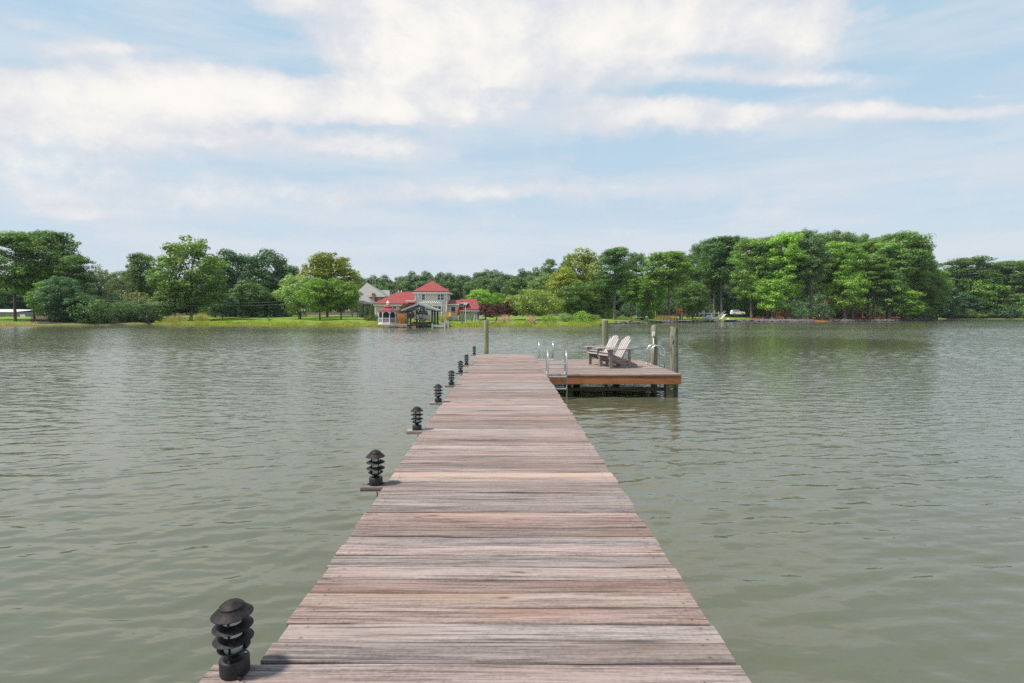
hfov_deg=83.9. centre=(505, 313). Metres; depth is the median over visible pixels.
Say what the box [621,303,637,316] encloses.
understory shrub
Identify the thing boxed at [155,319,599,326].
marsh grass
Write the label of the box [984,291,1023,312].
leafy tree
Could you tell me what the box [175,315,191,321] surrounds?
ornamental grass
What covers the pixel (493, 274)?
woodland tree
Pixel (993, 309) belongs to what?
understory shrub
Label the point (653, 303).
leafy tree
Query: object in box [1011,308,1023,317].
understory shrub
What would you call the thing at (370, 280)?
woodland tree
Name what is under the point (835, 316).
round shrub
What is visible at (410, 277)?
woodland tree
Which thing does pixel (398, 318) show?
ornamental grass
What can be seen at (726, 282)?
pine tree
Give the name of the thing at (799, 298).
woodland tree
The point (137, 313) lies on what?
understory shrub
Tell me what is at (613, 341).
adirondack chair
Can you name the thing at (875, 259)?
pine tree
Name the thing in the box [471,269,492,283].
woodland tree
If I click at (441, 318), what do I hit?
ornamental grass
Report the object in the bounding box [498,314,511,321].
ornamental grass
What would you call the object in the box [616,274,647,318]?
tree
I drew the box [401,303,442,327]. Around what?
boathouse
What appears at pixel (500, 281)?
woodland tree
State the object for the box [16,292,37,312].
woodland tree
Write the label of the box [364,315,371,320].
round shrub
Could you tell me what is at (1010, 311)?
understory shrub
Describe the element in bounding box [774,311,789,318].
swing bench
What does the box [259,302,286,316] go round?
understory shrub
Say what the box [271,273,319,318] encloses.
leafy tree
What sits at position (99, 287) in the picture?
sparse tree
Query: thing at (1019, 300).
leafy tree
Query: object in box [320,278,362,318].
leafy tree
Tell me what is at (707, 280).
pine tree
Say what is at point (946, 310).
woodland tree
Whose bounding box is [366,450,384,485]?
pagoda lamp
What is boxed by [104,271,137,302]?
sparse tree
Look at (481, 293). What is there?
leafy tree
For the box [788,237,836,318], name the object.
pine tree
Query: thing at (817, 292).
woodland tree
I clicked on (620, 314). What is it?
understory shrub
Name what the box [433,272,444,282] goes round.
woodland tree
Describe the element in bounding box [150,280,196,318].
leafy tree
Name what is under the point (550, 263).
pine tree
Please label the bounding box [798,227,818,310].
pine tree
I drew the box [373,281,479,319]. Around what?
beige house
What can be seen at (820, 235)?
pine tree
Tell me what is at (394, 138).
sky
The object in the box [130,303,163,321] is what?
understory shrub
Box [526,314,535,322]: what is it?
ornamental grass
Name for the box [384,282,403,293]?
woodland tree
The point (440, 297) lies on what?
window
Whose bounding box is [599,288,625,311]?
woodland tree
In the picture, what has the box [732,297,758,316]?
understory shrub
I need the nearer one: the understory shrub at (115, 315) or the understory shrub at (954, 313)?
the understory shrub at (115, 315)
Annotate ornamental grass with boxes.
[157,315,180,321]
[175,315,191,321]
[192,312,211,321]
[397,312,406,323]
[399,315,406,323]
[433,313,447,322]
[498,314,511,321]
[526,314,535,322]
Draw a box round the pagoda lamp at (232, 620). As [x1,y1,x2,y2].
[210,598,253,679]
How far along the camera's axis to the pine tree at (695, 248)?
166.93 m
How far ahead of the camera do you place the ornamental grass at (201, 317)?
96.61 m
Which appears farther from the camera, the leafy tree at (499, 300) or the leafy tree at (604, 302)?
the leafy tree at (499, 300)
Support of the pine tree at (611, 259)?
on the ground at (310, 317)
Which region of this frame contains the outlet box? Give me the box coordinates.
[652,332,654,363]
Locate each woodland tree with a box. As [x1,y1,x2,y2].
[0,291,21,308]
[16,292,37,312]
[80,288,105,297]
[88,269,110,292]
[91,289,115,299]
[102,272,127,292]
[105,290,127,297]
[178,309,189,314]
[186,288,197,314]
[355,275,368,311]
[365,274,386,286]
[371,284,388,289]
[374,275,393,288]
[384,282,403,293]
[392,276,411,289]
[397,281,411,291]
[399,270,420,284]
[409,280,425,291]
[411,270,432,285]
[423,278,444,287]
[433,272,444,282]
[439,273,462,299]
[440,279,457,299]
[450,277,465,299]
[453,274,472,297]
[462,279,484,298]
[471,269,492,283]
[478,276,497,298]
[486,269,498,289]
[494,271,511,285]
[495,275,509,294]
[517,268,532,280]
[522,275,536,307]
[527,267,541,280]
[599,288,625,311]
[616,288,629,313]
[643,287,667,311]
[697,294,718,310]
[715,287,727,306]
[722,285,736,308]
[787,282,808,307]
[804,287,835,300]
[930,280,961,317]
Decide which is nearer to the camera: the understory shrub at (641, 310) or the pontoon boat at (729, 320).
the pontoon boat at (729, 320)
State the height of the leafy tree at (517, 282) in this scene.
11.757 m
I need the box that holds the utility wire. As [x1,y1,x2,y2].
[93,299,284,302]
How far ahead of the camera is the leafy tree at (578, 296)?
106.65 m
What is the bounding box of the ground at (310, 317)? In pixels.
[0,310,1023,326]
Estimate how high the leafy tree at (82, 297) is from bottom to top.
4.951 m
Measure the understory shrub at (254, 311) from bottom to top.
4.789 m
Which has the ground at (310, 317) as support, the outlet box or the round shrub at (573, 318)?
the round shrub at (573, 318)
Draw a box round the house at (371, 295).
[357,283,391,316]
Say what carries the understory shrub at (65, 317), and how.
on the ground at (310, 317)
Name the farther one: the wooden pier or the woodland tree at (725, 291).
the woodland tree at (725, 291)
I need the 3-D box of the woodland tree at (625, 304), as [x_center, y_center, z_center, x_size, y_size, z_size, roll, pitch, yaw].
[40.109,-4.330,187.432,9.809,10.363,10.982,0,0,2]
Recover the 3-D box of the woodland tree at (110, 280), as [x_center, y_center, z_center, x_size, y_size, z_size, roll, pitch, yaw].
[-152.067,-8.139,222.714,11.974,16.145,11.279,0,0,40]
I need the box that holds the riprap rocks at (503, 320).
[461,319,554,323]
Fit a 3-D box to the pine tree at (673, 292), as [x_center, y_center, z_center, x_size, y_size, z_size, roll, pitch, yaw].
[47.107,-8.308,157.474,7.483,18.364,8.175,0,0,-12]
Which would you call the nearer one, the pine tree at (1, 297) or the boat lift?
the boat lift
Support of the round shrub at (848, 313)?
on the ground at (310, 317)
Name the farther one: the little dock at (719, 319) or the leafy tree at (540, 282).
the leafy tree at (540, 282)
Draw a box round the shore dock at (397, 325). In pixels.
[382,324,433,327]
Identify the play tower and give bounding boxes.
[674,308,689,319]
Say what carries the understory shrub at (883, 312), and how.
on the ground at (310, 317)
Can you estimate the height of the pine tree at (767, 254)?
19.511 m
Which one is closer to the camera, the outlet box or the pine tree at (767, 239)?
the outlet box
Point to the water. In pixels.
(828, 501)
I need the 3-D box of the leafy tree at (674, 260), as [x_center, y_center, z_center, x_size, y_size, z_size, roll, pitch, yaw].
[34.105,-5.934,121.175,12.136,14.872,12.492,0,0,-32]
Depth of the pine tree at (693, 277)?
149.07 m
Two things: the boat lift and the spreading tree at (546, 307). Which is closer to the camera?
the boat lift
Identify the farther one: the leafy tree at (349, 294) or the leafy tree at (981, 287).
the leafy tree at (981, 287)
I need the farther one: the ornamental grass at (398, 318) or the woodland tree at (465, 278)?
the woodland tree at (465, 278)
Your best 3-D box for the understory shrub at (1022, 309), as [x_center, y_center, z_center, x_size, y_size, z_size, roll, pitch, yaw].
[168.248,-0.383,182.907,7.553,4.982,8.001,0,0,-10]
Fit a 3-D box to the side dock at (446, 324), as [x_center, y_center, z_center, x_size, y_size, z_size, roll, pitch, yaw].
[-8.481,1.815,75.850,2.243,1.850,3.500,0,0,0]
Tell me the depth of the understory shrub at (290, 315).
133.16 m
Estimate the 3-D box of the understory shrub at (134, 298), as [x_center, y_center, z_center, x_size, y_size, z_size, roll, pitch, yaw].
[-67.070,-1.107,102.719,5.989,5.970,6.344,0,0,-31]
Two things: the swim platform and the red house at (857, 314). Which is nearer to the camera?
the swim platform
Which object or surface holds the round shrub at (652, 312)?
on the ground at (310, 317)
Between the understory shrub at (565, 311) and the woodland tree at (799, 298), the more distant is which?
the woodland tree at (799, 298)
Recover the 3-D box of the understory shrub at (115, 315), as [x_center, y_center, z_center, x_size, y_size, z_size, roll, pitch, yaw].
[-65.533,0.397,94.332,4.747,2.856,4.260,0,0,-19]
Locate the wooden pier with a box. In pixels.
[199,320,750,682]
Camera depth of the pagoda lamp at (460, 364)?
13.39 m
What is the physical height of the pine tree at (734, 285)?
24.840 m
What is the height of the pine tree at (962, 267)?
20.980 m
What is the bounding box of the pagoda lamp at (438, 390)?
[433,384,442,402]
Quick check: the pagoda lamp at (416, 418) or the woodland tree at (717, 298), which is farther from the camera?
the woodland tree at (717, 298)
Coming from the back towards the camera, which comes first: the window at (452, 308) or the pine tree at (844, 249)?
the pine tree at (844, 249)
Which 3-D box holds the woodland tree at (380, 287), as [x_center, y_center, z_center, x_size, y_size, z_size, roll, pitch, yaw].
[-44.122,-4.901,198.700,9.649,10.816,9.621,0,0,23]
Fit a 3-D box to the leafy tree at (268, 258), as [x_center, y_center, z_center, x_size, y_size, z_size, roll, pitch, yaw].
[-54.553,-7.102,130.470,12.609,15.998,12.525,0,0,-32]
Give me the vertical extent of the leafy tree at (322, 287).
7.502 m
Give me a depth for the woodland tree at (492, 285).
202.74 m
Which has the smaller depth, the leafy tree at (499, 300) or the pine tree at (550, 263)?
the leafy tree at (499, 300)
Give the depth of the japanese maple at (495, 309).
93.25 m
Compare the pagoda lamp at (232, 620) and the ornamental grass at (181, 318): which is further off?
the ornamental grass at (181, 318)
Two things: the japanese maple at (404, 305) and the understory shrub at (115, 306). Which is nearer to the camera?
the japanese maple at (404, 305)
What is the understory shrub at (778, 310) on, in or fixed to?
on the ground at (310, 317)
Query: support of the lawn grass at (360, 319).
on the ground at (310, 317)
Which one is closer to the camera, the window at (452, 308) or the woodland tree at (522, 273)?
the window at (452, 308)
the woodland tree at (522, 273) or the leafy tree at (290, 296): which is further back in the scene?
the woodland tree at (522, 273)
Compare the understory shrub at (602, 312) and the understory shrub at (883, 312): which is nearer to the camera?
the understory shrub at (602, 312)
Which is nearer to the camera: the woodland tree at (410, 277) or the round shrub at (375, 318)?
the round shrub at (375, 318)
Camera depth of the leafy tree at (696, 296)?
130.92 m
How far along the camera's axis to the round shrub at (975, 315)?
186.77 m
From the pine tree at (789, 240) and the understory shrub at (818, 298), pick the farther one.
the understory shrub at (818, 298)
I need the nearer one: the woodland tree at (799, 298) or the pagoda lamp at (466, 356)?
the pagoda lamp at (466, 356)
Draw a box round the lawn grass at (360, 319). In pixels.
[176,317,657,322]
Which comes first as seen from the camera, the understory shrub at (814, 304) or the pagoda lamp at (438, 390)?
the pagoda lamp at (438, 390)
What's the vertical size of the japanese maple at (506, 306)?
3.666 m
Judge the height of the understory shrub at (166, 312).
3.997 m
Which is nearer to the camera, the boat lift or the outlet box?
the outlet box
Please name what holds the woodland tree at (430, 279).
on the ground at (310, 317)
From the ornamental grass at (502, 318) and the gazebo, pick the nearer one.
the gazebo
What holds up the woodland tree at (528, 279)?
on the ground at (310, 317)
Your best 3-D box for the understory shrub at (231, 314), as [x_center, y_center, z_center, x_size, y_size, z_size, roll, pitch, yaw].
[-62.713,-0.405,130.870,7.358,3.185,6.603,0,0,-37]
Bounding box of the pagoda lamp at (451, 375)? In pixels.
[448,370,454,384]
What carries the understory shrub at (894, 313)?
on the ground at (310, 317)
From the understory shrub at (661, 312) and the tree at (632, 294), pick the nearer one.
the tree at (632, 294)
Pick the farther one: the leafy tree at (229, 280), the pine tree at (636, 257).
the pine tree at (636, 257)
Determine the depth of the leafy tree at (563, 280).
116.36 m
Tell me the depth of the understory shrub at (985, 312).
187.47 m
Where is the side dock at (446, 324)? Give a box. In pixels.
[432,320,448,327]
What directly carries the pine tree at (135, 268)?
on the ground at (310, 317)
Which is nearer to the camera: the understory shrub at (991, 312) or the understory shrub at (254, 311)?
the understory shrub at (254, 311)
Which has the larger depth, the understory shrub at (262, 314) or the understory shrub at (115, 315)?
the understory shrub at (262, 314)
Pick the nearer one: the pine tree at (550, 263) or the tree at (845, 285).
the tree at (845, 285)
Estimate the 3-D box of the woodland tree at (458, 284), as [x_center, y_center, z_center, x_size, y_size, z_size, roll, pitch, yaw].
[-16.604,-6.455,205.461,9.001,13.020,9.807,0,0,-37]
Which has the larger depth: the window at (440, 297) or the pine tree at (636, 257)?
the pine tree at (636, 257)
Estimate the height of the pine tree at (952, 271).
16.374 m
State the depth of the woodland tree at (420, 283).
210.02 m
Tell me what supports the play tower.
on the ground at (310, 317)
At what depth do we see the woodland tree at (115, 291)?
160.10 m
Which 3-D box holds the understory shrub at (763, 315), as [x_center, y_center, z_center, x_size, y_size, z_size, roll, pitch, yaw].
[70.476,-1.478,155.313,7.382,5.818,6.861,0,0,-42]
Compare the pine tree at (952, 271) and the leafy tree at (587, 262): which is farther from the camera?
the pine tree at (952, 271)
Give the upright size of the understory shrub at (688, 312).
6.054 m
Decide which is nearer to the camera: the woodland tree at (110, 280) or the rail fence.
the rail fence
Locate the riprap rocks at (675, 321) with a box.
[614,319,754,323]
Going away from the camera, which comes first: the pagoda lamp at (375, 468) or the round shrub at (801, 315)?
the pagoda lamp at (375, 468)
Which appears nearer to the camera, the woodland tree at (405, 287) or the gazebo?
the gazebo
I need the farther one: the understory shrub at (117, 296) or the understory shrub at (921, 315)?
the understory shrub at (921, 315)
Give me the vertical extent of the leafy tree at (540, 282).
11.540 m
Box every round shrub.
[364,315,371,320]
[370,315,377,320]
[541,314,556,322]
[557,313,570,321]
[566,315,576,321]
[573,310,592,321]
[588,314,601,321]
[644,309,656,318]
[787,306,813,318]
[809,303,835,319]
[827,299,846,317]
[836,308,850,317]
[962,312,987,317]
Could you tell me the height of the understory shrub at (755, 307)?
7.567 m
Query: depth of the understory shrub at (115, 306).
95.90 m
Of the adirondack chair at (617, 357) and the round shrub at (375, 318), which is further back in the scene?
the round shrub at (375, 318)
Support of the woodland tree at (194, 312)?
on the ground at (310, 317)
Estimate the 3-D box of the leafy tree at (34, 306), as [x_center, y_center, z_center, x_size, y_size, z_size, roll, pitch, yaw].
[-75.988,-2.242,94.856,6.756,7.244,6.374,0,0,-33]
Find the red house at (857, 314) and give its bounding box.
[809,300,865,317]
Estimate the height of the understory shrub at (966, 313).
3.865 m
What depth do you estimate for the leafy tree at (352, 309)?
117.75 m
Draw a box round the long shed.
[0,309,32,316]
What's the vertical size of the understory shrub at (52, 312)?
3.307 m
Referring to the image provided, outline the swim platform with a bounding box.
[537,319,681,397]
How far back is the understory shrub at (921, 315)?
141.43 m
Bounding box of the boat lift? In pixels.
[411,310,433,323]
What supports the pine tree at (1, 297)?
on the ground at (310, 317)
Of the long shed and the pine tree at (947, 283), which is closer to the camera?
the long shed
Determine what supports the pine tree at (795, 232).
on the ground at (310, 317)
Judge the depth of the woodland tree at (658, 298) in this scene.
175.60 m
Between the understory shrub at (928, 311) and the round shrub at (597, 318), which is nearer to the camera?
the round shrub at (597, 318)
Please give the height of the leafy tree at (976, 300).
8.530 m
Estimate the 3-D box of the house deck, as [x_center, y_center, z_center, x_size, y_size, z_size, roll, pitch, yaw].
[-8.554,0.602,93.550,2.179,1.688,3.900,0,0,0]
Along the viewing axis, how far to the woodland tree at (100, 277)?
220.89 m
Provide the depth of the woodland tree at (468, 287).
196.75 m
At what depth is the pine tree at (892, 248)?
138.81 m
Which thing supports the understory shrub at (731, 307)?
on the ground at (310, 317)
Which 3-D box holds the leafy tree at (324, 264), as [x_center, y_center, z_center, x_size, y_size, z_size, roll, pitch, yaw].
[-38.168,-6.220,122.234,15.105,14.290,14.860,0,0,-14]
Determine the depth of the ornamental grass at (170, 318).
95.61 m
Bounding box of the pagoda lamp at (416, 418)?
[411,406,422,430]
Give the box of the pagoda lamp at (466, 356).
[464,354,468,364]
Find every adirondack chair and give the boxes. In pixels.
[585,335,618,364]
[596,336,636,367]
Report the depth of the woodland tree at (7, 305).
157.39 m
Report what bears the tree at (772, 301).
on the ground at (310, 317)
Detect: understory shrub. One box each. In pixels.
[39,304,70,321]
[52,308,74,321]
[65,299,105,323]
[66,303,90,321]
[84,298,114,322]
[86,294,108,320]
[101,308,123,321]
[105,290,130,317]
[109,301,132,321]
[116,301,146,321]
[117,290,151,320]
[125,306,152,320]
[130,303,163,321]
[140,294,155,318]
[146,302,173,320]
[199,303,220,316]
[216,307,245,316]
[242,301,262,316]
[253,305,272,315]
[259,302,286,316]
[272,305,301,316]
[555,308,584,316]
[590,308,618,318]
[606,310,622,317]
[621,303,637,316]
[634,304,648,317]
[654,298,667,315]
[661,298,678,315]
[671,299,690,315]
[687,307,708,316]
[703,302,719,315]
[715,298,733,315]
[723,301,741,315]
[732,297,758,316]
[739,296,769,316]
[756,299,770,316]
[763,301,788,316]
[777,300,796,315]
[788,299,809,315]
[796,295,824,315]
[809,291,838,313]
[859,296,880,315]
[863,298,891,316]
[877,300,910,316]
[909,310,926,319]
[919,305,934,318]
[921,309,942,319]
[949,305,961,318]
[950,308,975,317]
[967,306,984,317]
[974,309,992,317]
[981,310,1002,317]
[985,305,1014,317]
[999,304,1021,317]
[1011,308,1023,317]
[1016,304,1023,317]
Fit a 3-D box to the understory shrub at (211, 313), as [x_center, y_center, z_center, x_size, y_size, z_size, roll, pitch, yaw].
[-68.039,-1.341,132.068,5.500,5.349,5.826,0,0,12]
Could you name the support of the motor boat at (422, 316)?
on the boat lift
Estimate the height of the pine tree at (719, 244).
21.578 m
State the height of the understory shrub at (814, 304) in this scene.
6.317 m
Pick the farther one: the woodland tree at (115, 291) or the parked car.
the woodland tree at (115, 291)
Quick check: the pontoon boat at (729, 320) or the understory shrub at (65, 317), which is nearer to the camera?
the understory shrub at (65, 317)
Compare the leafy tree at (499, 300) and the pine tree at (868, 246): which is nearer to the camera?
the leafy tree at (499, 300)
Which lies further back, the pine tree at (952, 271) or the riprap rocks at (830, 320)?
the pine tree at (952, 271)
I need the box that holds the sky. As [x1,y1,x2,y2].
[0,0,1023,309]
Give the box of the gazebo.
[378,301,397,323]
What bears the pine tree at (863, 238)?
on the ground at (310, 317)
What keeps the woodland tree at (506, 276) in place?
on the ground at (310, 317)
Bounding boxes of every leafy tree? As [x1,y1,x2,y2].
[23,279,65,320]
[29,275,84,317]
[60,292,97,317]
[143,235,230,319]
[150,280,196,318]
[197,257,235,316]
[208,293,240,318]
[211,248,267,316]
[226,279,273,316]
[237,247,293,316]
[271,262,300,316]
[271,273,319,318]
[291,251,363,316]
[294,277,343,319]
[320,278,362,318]
[345,289,359,312]
[465,289,495,310]
[490,292,505,305]
[500,276,529,311]
[526,272,560,303]
[545,268,580,313]
[558,247,607,307]
[558,281,594,315]
[583,280,616,314]
[636,272,667,317]
[675,280,711,318]
[944,292,987,312]
[956,273,1011,308]
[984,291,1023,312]
[998,293,1023,308]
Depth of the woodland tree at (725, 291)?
182.91 m
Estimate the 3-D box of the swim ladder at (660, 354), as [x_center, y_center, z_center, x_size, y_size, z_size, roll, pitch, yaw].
[4.062,1.697,15.460,0.440,1.698,0.494,0,0,0]
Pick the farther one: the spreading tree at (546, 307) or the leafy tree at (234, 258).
the leafy tree at (234, 258)
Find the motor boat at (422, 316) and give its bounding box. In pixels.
[415,311,429,321]
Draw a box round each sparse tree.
[85,264,118,298]
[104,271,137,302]
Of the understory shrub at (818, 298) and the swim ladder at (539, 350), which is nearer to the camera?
the swim ladder at (539, 350)
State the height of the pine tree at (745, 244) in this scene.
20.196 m
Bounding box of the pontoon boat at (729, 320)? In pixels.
[724,318,735,321]
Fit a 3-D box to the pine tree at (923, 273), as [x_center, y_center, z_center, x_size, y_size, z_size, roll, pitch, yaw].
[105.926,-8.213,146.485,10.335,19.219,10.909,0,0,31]
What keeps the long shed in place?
on the ground at (310, 317)
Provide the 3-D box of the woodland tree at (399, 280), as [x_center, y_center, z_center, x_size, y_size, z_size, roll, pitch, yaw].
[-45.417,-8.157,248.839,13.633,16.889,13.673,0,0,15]
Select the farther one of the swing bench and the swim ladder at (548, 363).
the swing bench
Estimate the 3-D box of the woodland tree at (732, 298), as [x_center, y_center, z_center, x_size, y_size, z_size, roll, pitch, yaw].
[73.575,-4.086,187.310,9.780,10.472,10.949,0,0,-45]
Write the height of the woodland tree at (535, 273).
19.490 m
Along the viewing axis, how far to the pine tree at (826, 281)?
142.28 m
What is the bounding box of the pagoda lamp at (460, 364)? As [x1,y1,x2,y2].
[458,361,463,372]
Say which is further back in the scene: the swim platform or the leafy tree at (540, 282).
the leafy tree at (540, 282)
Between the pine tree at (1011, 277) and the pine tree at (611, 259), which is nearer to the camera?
the pine tree at (611, 259)
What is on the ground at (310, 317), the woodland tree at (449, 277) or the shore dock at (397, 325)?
the woodland tree at (449, 277)
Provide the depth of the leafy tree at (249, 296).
119.30 m
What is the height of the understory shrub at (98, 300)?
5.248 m
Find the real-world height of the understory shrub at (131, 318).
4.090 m
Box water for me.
[0,319,1023,682]
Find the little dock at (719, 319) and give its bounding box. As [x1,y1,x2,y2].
[695,310,725,321]
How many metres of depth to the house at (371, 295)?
133.98 m
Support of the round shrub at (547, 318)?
on the ground at (310, 317)
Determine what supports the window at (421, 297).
in the beige house at (433, 294)
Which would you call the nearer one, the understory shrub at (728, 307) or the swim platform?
the swim platform
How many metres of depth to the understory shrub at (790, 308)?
153.11 m
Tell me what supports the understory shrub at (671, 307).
on the ground at (310, 317)
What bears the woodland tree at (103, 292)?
on the ground at (310, 317)
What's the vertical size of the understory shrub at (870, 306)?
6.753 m
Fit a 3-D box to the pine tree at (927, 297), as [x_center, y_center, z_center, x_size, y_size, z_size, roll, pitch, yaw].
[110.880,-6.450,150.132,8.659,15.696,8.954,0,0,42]
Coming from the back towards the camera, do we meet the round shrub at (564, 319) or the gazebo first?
the round shrub at (564, 319)
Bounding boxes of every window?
[418,294,425,300]
[432,305,442,312]
[437,294,443,300]
[450,306,455,313]
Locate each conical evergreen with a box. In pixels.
[360,304,363,317]
[369,304,374,317]
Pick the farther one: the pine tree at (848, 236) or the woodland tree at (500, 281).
the woodland tree at (500, 281)
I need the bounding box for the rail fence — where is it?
[655,311,675,319]
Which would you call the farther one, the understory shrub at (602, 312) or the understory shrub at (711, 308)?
the understory shrub at (711, 308)
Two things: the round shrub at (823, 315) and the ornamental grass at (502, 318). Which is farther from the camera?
the round shrub at (823, 315)
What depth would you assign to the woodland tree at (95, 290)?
156.95 m
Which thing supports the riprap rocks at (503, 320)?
on the ground at (310, 317)
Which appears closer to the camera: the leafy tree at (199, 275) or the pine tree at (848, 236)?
the leafy tree at (199, 275)
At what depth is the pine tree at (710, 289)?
161.44 m
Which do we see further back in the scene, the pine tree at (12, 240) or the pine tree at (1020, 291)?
the pine tree at (1020, 291)
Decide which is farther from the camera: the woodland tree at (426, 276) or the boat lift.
the woodland tree at (426, 276)
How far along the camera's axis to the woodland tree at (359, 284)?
255.09 m
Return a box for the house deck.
[446,312,460,320]
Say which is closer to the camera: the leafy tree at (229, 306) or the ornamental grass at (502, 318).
the ornamental grass at (502, 318)
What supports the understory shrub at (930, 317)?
on the ground at (310, 317)
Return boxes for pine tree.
[0,230,62,320]
[0,248,8,302]
[3,265,57,319]
[5,229,85,318]
[47,255,101,292]
[115,252,158,298]
[137,266,166,317]
[537,258,557,312]
[591,246,637,319]
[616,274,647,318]
[624,252,649,315]
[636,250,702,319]
[663,252,687,315]
[672,254,702,316]
[689,242,705,315]
[696,235,747,316]
[696,245,724,310]
[699,251,728,316]
[715,247,732,314]
[725,235,749,298]
[726,237,771,317]
[745,241,788,317]
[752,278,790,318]
[757,235,783,297]
[763,231,818,318]
[781,231,805,307]
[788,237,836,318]
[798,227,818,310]
[808,247,843,304]
[814,233,828,296]
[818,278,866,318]
[819,229,842,295]
[819,240,869,318]
[836,271,873,318]
[839,231,861,265]
[847,239,889,317]
[854,232,871,297]
[857,254,901,318]
[866,241,918,318]
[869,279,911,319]
[876,230,936,318]
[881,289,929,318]
[902,246,941,305]
[910,260,946,308]
[921,269,955,319]
[940,255,1003,292]
[947,270,963,299]
[983,259,1023,292]
[1002,260,1023,293]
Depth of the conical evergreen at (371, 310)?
108.82 m
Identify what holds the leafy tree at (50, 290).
on the ground at (310, 317)
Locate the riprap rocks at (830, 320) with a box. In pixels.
[755,318,930,321]
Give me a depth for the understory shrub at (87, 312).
90.19 m
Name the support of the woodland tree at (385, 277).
on the ground at (310, 317)
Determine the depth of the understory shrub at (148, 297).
106.44 m
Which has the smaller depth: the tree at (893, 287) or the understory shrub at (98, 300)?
the understory shrub at (98, 300)
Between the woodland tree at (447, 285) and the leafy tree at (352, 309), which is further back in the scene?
the woodland tree at (447, 285)
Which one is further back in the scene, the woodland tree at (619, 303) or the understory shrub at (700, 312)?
the woodland tree at (619, 303)
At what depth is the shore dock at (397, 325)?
76.51 m
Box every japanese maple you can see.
[397,303,414,318]
[477,302,490,319]
[487,304,505,320]
[500,299,517,316]
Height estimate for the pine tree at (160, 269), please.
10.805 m
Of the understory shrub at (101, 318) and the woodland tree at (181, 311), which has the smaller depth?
the understory shrub at (101, 318)
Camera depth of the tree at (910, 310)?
135.84 m
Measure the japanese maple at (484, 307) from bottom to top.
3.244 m
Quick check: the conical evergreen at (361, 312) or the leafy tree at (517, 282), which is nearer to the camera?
the conical evergreen at (361, 312)
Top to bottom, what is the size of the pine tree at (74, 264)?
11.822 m
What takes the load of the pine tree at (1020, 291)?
on the ground at (310, 317)
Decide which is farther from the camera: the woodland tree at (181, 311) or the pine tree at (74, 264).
the woodland tree at (181, 311)
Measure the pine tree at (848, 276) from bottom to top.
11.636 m
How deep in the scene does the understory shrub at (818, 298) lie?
151.42 m
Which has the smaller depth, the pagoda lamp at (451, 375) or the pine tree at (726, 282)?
the pagoda lamp at (451, 375)
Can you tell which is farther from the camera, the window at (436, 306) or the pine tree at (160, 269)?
the pine tree at (160, 269)
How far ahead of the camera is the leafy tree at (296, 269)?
132.30 m
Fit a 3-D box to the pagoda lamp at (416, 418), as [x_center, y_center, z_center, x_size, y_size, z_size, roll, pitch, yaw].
[-1.059,1.255,6.819,0.154,0.281,0.154,-1,-1,44]
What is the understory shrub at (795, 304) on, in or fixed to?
on the ground at (310, 317)
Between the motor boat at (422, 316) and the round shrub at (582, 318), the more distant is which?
the round shrub at (582, 318)
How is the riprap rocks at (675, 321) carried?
on the ground at (310, 317)
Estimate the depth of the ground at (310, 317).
108.41 m
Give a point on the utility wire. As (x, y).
(170, 302)
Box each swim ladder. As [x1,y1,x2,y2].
[538,341,553,359]
[545,350,566,399]
[646,344,664,367]
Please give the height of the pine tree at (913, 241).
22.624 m
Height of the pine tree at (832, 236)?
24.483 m
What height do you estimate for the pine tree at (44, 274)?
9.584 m
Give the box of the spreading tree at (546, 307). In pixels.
[501,287,564,319]
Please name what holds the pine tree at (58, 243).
on the ground at (310, 317)
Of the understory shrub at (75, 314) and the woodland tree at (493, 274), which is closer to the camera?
the understory shrub at (75, 314)
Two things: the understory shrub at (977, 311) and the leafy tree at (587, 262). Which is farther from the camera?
the understory shrub at (977, 311)
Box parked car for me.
[730,310,744,314]

